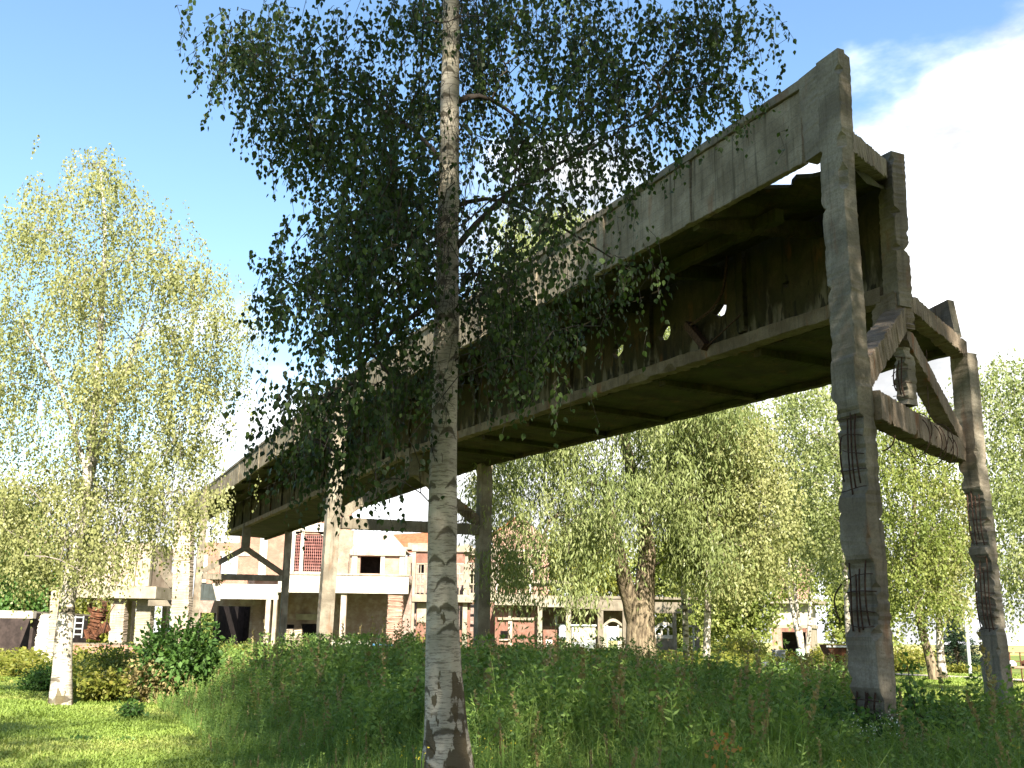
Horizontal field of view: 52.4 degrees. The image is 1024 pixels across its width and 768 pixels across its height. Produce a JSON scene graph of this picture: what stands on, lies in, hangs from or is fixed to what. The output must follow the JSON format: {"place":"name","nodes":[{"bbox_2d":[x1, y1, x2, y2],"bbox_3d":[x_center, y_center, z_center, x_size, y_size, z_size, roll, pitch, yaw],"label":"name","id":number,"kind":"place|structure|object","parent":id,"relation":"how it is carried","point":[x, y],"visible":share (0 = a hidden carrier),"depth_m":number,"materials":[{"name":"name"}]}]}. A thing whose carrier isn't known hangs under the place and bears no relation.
{"place":"outdoors","nodes":[
{"label":"outdoors","id":0,"kind":"place"},
{"bbox_2d":[0,675,272,767],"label":"lawn grass","id":1,"kind":"structure","parent":0,"point":[31,739],"depth_m":15.67,"materials":[{"name":"green plant"}]},
{"bbox_2d":[210,572,225,586],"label":"roof shrub","id":2,"kind":"object","parent":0,"point":[216,582],"visible":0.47,"depth_m":84.62,"materials":[{"name":"plant"}]},
{"bbox_2d":[0,0,1023,645],"label":"sky","id":3,"kind":"structure","parent":0,"point":[938,84],"materials":[{"name":"blue"}]},
{"bbox_2d":[22,640,1023,767],"bbox_3d":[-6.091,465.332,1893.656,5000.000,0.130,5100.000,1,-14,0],"label":"ground","id":4,"kind":"structure","parent":0,"point":[1015,658],"depth_m":70.12,"materials":[{"name":"soil"}]},
{"bbox_2d":[0,494,58,611],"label":"broadleaf tree","id":5,"kind":"object","parent":4,"relation":"on","point":[5,604],"visible":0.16,"depth_m":62.83,"materials":[{"name":"green plant"}]},
{"bbox_2d":[0,656,76,676],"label":"bush","id":6,"kind":"object","parent":4,"relation":"on","point":[25,665],"visible":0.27,"depth_m":36.10,"materials":[{"name":"green plant"}]},
{"bbox_2d":[6,660,76,691],"bbox_3d":[-12.572,7.852,27.771,1.972,0.967,1.698,-6,-15,25],"label":"dark shrub","id":7,"kind":"object","parent":4,"relation":"on","point":[39,679],"visible":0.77,"depth_m":27.65,"materials":[{"name":"green plant"}]},
{"bbox_2d":[0,610,90,659],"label":"open shed","id":8,"kind":"structure","parent":4,"relation":"on","point":[13,634],"depth_m":59.57,"materials":[{"name":"concrete"}]},
{"bbox_2d":[28,556,96,622],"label":"broadleaf tree","id":9,"kind":"object","parent":4,"relation":"on","point":[77,600],"visible":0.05,"depth_m":68.53,"materials":[{"name":"green plant"}]},
{"bbox_2d":[59,734,101,740],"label":"lawn weed","id":10,"kind":"object","parent":4,"relation":"on","point":[80,737],"visible":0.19,"depth_m":15.32,"materials":[{"name":"green plant"}]},
{"bbox_2d":[72,599,132,651],"bbox_3d":[-22.506,13.492,56.647,3.500,3.568,1.200,1,-14,0],"label":"rusty machine","id":11,"kind":"object","parent":4,"relation":"on","point":[95,629],"visible":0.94,"depth_m":56.50,"materials":[{"name":"metal"}]},
{"bbox_2d":[77,599,136,642],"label":"broadleaf tree","id":12,"kind":"object","parent":4,"relation":"on","point":[103,637],"visible":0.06,"depth_m":83.67,"materials":[{"name":"green plant"}]},
{"bbox_2d":[72,633,144,681],"bbox_3d":[-11.510,8.045,29.977,2.540,1.721,3.106,12,-18,-39],"label":"shrub","id":13,"kind":"object","parent":4,"relation":"on","point":[105,660],"visible":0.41,"depth_m":29.71,"materials":[{"name":"green plant"}]},
{"bbox_2d":[72,662,145,702],"bbox_3d":[-9.777,7.174,24.884,2.101,1.057,1.650,1,-14,0],"label":"yellow bush","id":14,"kind":"object","parent":4,"relation":"on","point":[99,687],"visible":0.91,"depth_m":24.58,"materials":[{"name":"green plant"}]},
{"bbox_2d":[34,517,194,662],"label":"loading bunker","id":15,"kind":"object","parent":4,"relation":"on","point":[150,596],"visible":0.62,"depth_m":66.24,"materials":[{"name":"concrete"}]},
{"bbox_2d":[117,735,134,741],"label":"lawn weed","id":16,"kind":"object","parent":4,"relation":"on","point":[123,737],"visible":0.36,"depth_m":15.52,"materials":[{"name":"green plant"}]},
{"bbox_2d":[113,697,148,717],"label":"lawn weed","id":17,"kind":"object","parent":4,"relation":"on","point":[131,709],"visible":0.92,"depth_m":19.63,"materials":[{"name":"green plant"}]},
{"bbox_2d":[0,134,279,705],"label":"silver birch","id":18,"kind":"object","parent":4,"relation":"on","point":[78,551],"visible":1,"depth_m":24.21,"materials":[{"name":"green plant"}]},
{"bbox_2d":[120,647,189,702],"bbox_3d":[-8.703,7.086,25.273,1.778,1.420,1.301,1,-14,0],"label":"brown bush","id":19,"kind":"object","parent":4,"relation":"on","point":[146,691],"visible":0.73,"depth_m":24.99,"materials":[{"name":"plant"}]},
{"bbox_2d":[117,606,225,700],"bbox_3d":[-8.309,6.732,25.713,2.530,2.445,2.094,1,-14,0],"label":"elder bush","id":20,"kind":"object","parent":4,"relation":"on","point":[190,654],"visible":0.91,"depth_m":25.37,"materials":[{"name":"green plant"}]},
{"bbox_2d":[155,606,213,642],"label":"broadleaf tree","id":21,"kind":"object","parent":4,"relation":"on","point":[207,618],"visible":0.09,"depth_m":141.84,"materials":[{"name":"green plant"}]},
{"bbox_2d":[219,638,250,650],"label":"grey bush","id":22,"kind":"object","parent":4,"relation":"on","point":[234,644],"visible":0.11,"depth_m":60.01,"materials":[{"name":"green plant"}]},
{"bbox_2d":[192,486,291,645],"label":"support frame","id":23,"kind":"object","parent":4,"relation":"on","point":[283,575],"visible":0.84,"depth_m":79.41,"materials":[{"name":"concrete"}]},
{"bbox_2d":[197,514,412,646],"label":"brick factory","id":24,"kind":"structure","parent":4,"relation":"on","point":[373,580],"depth_m":110.23,"materials":[{"name":"beige concrete"}]},
{"bbox_2d":[295,531,322,572],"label":"window frame","id":25,"kind":"structure","parent":24,"relation":"in","point":[301,555],"depth_m":110.91,"materials":[{"name":"white metal"}]},
{"bbox_2d":[346,729,355,767],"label":"ragwort","id":26,"kind":"object","parent":4,"relation":"on","point":[348,755],"visible":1,"depth_m":8.98,"materials":[{"name":"green plant"}]},
{"bbox_2d":[397,732,406,767],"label":"ragwort","id":27,"kind":"object","parent":4,"relation":"on","point":[401,758],"visible":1,"depth_m":8.12,"materials":[{"name":"green plant"}]},
{"bbox_2d":[316,377,492,651],"bbox_3d":[-4.284,6.126,43.151,7.265,12.319,0.536,7,-15,-23],"label":"support frame","id":28,"kind":"object","parent":4,"relation":"on","point":[327,588],"visible":0.6,"depth_m":43.20,"materials":[{"name":"concrete"}]},
{"bbox_2d":[387,626,424,646],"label":"bright bush","id":29,"kind":"object","parent":4,"relation":"on","point":[406,635],"visible":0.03,"depth_m":57.93,"materials":[{"name":"green plant"}]},
{"bbox_2d":[393,533,427,574],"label":"tiled hall","id":30,"kind":"structure","parent":4,"relation":"on","point":[407,541],"depth_m":132.80,"materials":[{"name":"orange tile"}]},
{"bbox_2d":[415,747,430,767],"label":"ragwort","id":31,"kind":"object","parent":4,"relation":"on","point":[420,759],"visible":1,"depth_m":7.83,"materials":[{"name":"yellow plant"}]},
{"bbox_2d":[0,641,898,682],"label":"yard weeds","id":32,"kind":"object","parent":4,"relation":"on","point":[12,658],"visible":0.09,"depth_m":45.93,"materials":[{"name":"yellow plant"}]},
{"bbox_2d":[411,544,496,647],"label":"colonnade hall","id":33,"kind":"structure","parent":4,"relation":"on","point":[419,564],"depth_m":113.61,"materials":[{"name":"concrete"}]},
{"bbox_2d":[478,736,490,767],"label":"ragwort","id":34,"kind":"object","parent":4,"relation":"on","point":[487,753],"visible":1,"depth_m":7.95,"materials":[{"name":"green plant"}]},
{"bbox_2d":[175,0,796,767],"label":"silver birch","id":35,"kind":"object","parent":4,"relation":"on","point":[385,214],"visible":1,"depth_m":9.51,"materials":[{"name":"green plant"}]},
{"bbox_2d":[481,744,493,767],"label":"ragwort","id":36,"kind":"object","parent":4,"relation":"on","point":[488,758],"visible":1,"depth_m":7.84,"materials":[{"name":"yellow plant"}]},
{"bbox_2d":[498,730,515,767],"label":"ragwort","id":37,"kind":"object","parent":4,"relation":"on","point":[502,745],"visible":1,"depth_m":8.32,"materials":[{"name":"green plant"}]},
{"bbox_2d":[491,518,568,594],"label":"brick gable","id":38,"kind":"structure","parent":4,"relation":"on","point":[543,554],"depth_m":122.50,"materials":[{"name":"brick"}]},
{"bbox_2d":[122,631,1023,767],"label":"willowherb","id":39,"kind":"object","parent":4,"relation":"on","point":[574,687],"visible":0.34,"depth_m":14.01,"materials":[{"name":"green plant"}]},
{"bbox_2d":[122,631,1023,767],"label":"nettles","id":40,"kind":"object","parent":4,"relation":"on","point":[495,701],"visible":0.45,"depth_m":14.10,"materials":[{"name":"green plant"}]},
{"bbox_2d":[559,640,589,651],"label":"pale bush","id":41,"kind":"object","parent":4,"relation":"on","point":[575,646],"visible":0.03,"depth_m":63.88,"materials":[{"name":"green plant"}]},
{"bbox_2d":[132,616,1023,767],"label":"docks","id":42,"kind":"object","parent":4,"relation":"on","point":[620,678],"visible":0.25,"depth_m":15.39,"materials":[{"name":"green plant"}]},
{"bbox_2d":[147,660,1023,767],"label":"leafy weeds","id":43,"kind":"object","parent":4,"relation":"on","point":[484,667],"visible":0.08,"depth_m":13.39,"materials":[{"name":"green plant"}]},
{"bbox_2d":[154,644,1023,767],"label":"goosegrass","id":44,"kind":"object","parent":4,"relation":"on","point":[221,739],"visible":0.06,"depth_m":15.19,"materials":[{"name":"green plant"}]},
{"bbox_2d":[161,653,1023,767],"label":"long grass","id":45,"kind":"structure","parent":4,"relation":"on","point":[697,764],"depth_m":11.35,"materials":[{"name":"green plant"}]},
{"bbox_2d":[548,512,637,595],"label":"broadleaf tree","id":46,"kind":"object","parent":4,"relation":"on","point":[609,592],"visible":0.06,"depth_m":130.29,"materials":[{"name":"green plant"}]},
{"bbox_2d":[495,594,699,654],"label":"arcade","id":47,"kind":"object","parent":4,"relation":"on","point":[614,611],"visible":0.6,"depth_m":108.13,"materials":[{"name":"concrete"}]},
{"bbox_2d":[587,643,616,653],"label":"pale bush","id":48,"kind":"object","parent":4,"relation":"on","point":[599,648],"visible":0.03,"depth_m":59.95,"materials":[{"name":"green plant"}]},
{"bbox_2d":[457,197,800,658],"bbox_3d":[5.474,0.815,48.725,17.017,25.208,16.469,1,-14,0],"label":"willow","id":49,"kind":"object","parent":4,"relation":"on","point":[600,524],"visible":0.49,"depth_m":44.55,"materials":[{"name":"green plant"}]},
{"bbox_2d":[609,531,726,653],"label":"broadleaf tree","id":50,"kind":"object","parent":4,"relation":"on","point":[661,617],"visible":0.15,"depth_m":119.51,"materials":[{"name":"green plant"}]},
{"bbox_2d":[630,402,759,660],"bbox_3d":[9.046,6.229,49.915,7.036,15.282,8.543,1,-14,0],"label":"silver birch","id":51,"kind":"object","parent":4,"relation":"on","point":[685,622],"visible":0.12,"depth_m":48.47,"materials":[{"name":"green plant"}]},
{"bbox_2d":[704,730,754,767],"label":"dry plant","id":52,"kind":"object","parent":4,"relation":"on","point":[717,745],"visible":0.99,"depth_m":8.70,"materials":[{"name":"orange plant"}]},
{"bbox_2d":[677,514,793,652],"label":"broadleaf tree","id":53,"kind":"object","parent":4,"relation":"on","point":[720,620],"visible":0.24,"depth_m":93.65,"materials":[{"name":"green plant"}]},
{"bbox_2d":[700,632,775,658],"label":"bush","id":54,"kind":"object","parent":4,"relation":"on","point":[731,644],"visible":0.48,"depth_m":82.82,"materials":[{"name":"green plant"}]},
{"bbox_2d":[658,404,833,659],"bbox_3d":[10.393,6.476,46.541,7.678,13.245,8.171,-3,-14,16],"label":"silver birch","id":55,"kind":"object","parent":4,"relation":"on","point":[753,504],"visible":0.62,"depth_m":45.30,"materials":[{"name":"green plant"}]},
{"bbox_2d":[771,650,785,661],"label":"grey cabinet","id":56,"kind":"object","parent":4,"relation":"on","point":[779,652],"visible":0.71,"depth_m":69.76,"materials":[{"name":"grey metal"}]},
{"bbox_2d":[768,527,826,656],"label":"brick tower","id":57,"kind":"structure","parent":4,"relation":"on","point":[784,632],"depth_m":106.47,"materials":[{"name":"brick"}]},
{"bbox_2d":[755,464,848,663],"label":"three stemmed birch","id":58,"kind":"object","parent":4,"relation":"on","point":[802,647],"visible":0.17,"depth_m":74.07,"materials":[{"name":"green plant"}]},
{"bbox_2d":[810,643,823,662],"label":"bush","id":59,"kind":"object","parent":4,"relation":"on","point":[819,650],"visible":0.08,"depth_m":81.44,"materials":[{"name":"yellow plant"}]},
{"bbox_2d":[744,384,901,670],"bbox_3d":[18.620,7.522,61.566,9.058,18.552,11.206,-4,-15,19],"label":"silver birch","id":60,"kind":"object","parent":4,"relation":"on","point":[817,519],"visible":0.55,"depth_m":60.25,"materials":[{"name":"green plant"}]},
{"bbox_2d":[819,644,846,666],"bbox_3d":[19.041,16.049,60.756,1.758,1.612,1.660,1,-14,0],"label":"rusty skip","id":61,"kind":"object","parent":4,"relation":"on","point":[827,649],"visible":0.29,"depth_m":60.18,"materials":[{"name":"metal"}]},
{"bbox_2d":[722,679,959,748],"bbox_3d":[4.268,4.535,13.771,3.078,1.193,2.705,1,-14,0],"label":"bramble","id":62,"kind":"object","parent":4,"relation":"on","point":[835,704],"depth_m":13.67,"materials":[{"name":"green plant"}]},
{"bbox_2d":[814,552,927,649],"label":"broadleaf tree","id":63,"kind":"object","parent":4,"relation":"on","point":[839,634],"visible":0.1,"depth_m":111.26,"materials":[{"name":"green plant"}]},
{"bbox_2d":[798,48,1016,745],"bbox_3d":[6.943,0.922,18.113,1.170,10.802,8.058,-9,-17,35],"label":"support frame","id":64,"kind":"object","parent":4,"relation":"on","point":[837,149],"visible":0.94,"depth_m":15.96,"materials":[{"name":"concrete"}]},
{"bbox_2d":[177,81,966,539],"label":"conveyor bridge","id":65,"kind":"structure","parent":64,"relation":"on","point":[739,235],"depth_m":23.95,"materials":[{"name":"concrete"}]},
{"bbox_2d":[894,652,944,718],"bbox_3d":[5.793,4.717,15.159,0.990,1.577,0.655,-5,-15,23],"label":"sapling","id":66,"kind":"object","parent":4,"relation":"on","point":[907,687],"visible":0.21,"depth_m":15.19,"materials":[{"name":"green plant"}]},
{"bbox_2d":[823,672,1023,717],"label":"lawn grass","id":67,"kind":"structure","parent":4,"relation":"on","point":[958,680],"depth_m":42.95,"materials":[{"name":"green plant"}]},
{"bbox_2d":[893,641,953,671],"bbox_3d":[22.476,15.675,60.145,5.616,2.221,5.324,6,-15,-20],"label":"yellow shrub","id":68,"kind":"object","parent":4,"relation":"on","point":[918,656],"visible":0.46,"depth_m":59.42,"materials":[{"name":"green plant"}]},
{"bbox_2d":[840,399,1007,679],"bbox_3d":[20.268,7.003,49.836,9.902,14.150,10.261,1,-14,0],"label":"silver birch","id":69,"kind":"object","parent":4,"relation":"on","point":[920,527],"visible":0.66,"depth_m":48.00,"materials":[{"name":"green plant"}]},
{"bbox_2d":[842,684,1020,748],"bbox_3d":[5.586,4.633,13.985,3.132,1.149,2.786,1,-14,0],"label":"bramble","id":70,"kind":"object","parent":4,"relation":"on","point":[925,712],"depth_m":13.82,"materials":[{"name":"green plant"}]},
{"bbox_2d":[860,727,1023,767],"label":"bramble","id":71,"kind":"object","parent":4,"relation":"on","point":[976,752],"depth_m":11.60,"materials":[{"name":"green plant"}]},
{"bbox_2d":[896,467,1009,678],"bbox_3d":[21.397,8.937,50.366,5.429,10.554,6.911,-5,-15,23],"label":"silver birch","id":72,"kind":"object","parent":4,"relation":"on","point":[941,662],"visible":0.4,"depth_m":49.34,"materials":[{"name":"green plant"}]},
{"bbox_2d":[932,614,980,671],"bbox_3d":[27.448,16.019,64.170,3.980,4.084,3.968,1,-14,0],"label":"conifer","id":73,"kind":"object","parent":4,"relation":"on","point":[953,648],"visible":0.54,"depth_m":63.75,"materials":[{"name":"green plant"}]},
{"bbox_2d":[946,661,980,673],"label":"yellow shrub","id":74,"kind":"object","parent":4,"relation":"on","point":[959,668],"visible":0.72,"depth_m":57.32,"materials":[{"name":"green plant"}]},
{"bbox_2d":[964,612,971,673],"bbox_3d":[24.691,14.079,56.346,0.186,3.485,0.187,1,-14,0],"label":"lamp pole","id":75,"kind":"object","parent":4,"relation":"on","point":[968,649],"visible":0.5,"depth_m":56.23,"materials":[{"name":"metal"}]},
{"bbox_2d":[945,348,1023,653],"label":"silver birch","id":76,"kind":"object","parent":4,"relation":"on","point":[1010,498],"visible":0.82,"depth_m":32.71,"materials":[{"name":"green plant"}]},
{"bbox_2d":[1009,652,1023,682],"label":"gate panel","id":77,"kind":"structure","parent":4,"relation":"on","point":[1017,661],"depth_m":45.46,"materials":[{"name":"metal"}]},
{"bbox_2d":[559,640,1023,654],"bbox_3d":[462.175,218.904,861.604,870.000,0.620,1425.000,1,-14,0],"label":"ripe field ground","id":78,"kind":"structure","parent":0,"point":[1018,649],"depth_m":371.08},
{"bbox_2d":[781,668,1023,680],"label":"path","id":79,"kind":"structure","parent":0,"point":[927,675],"depth_m":51.97,"materials":[{"name":"grey concrete"}]}
]}

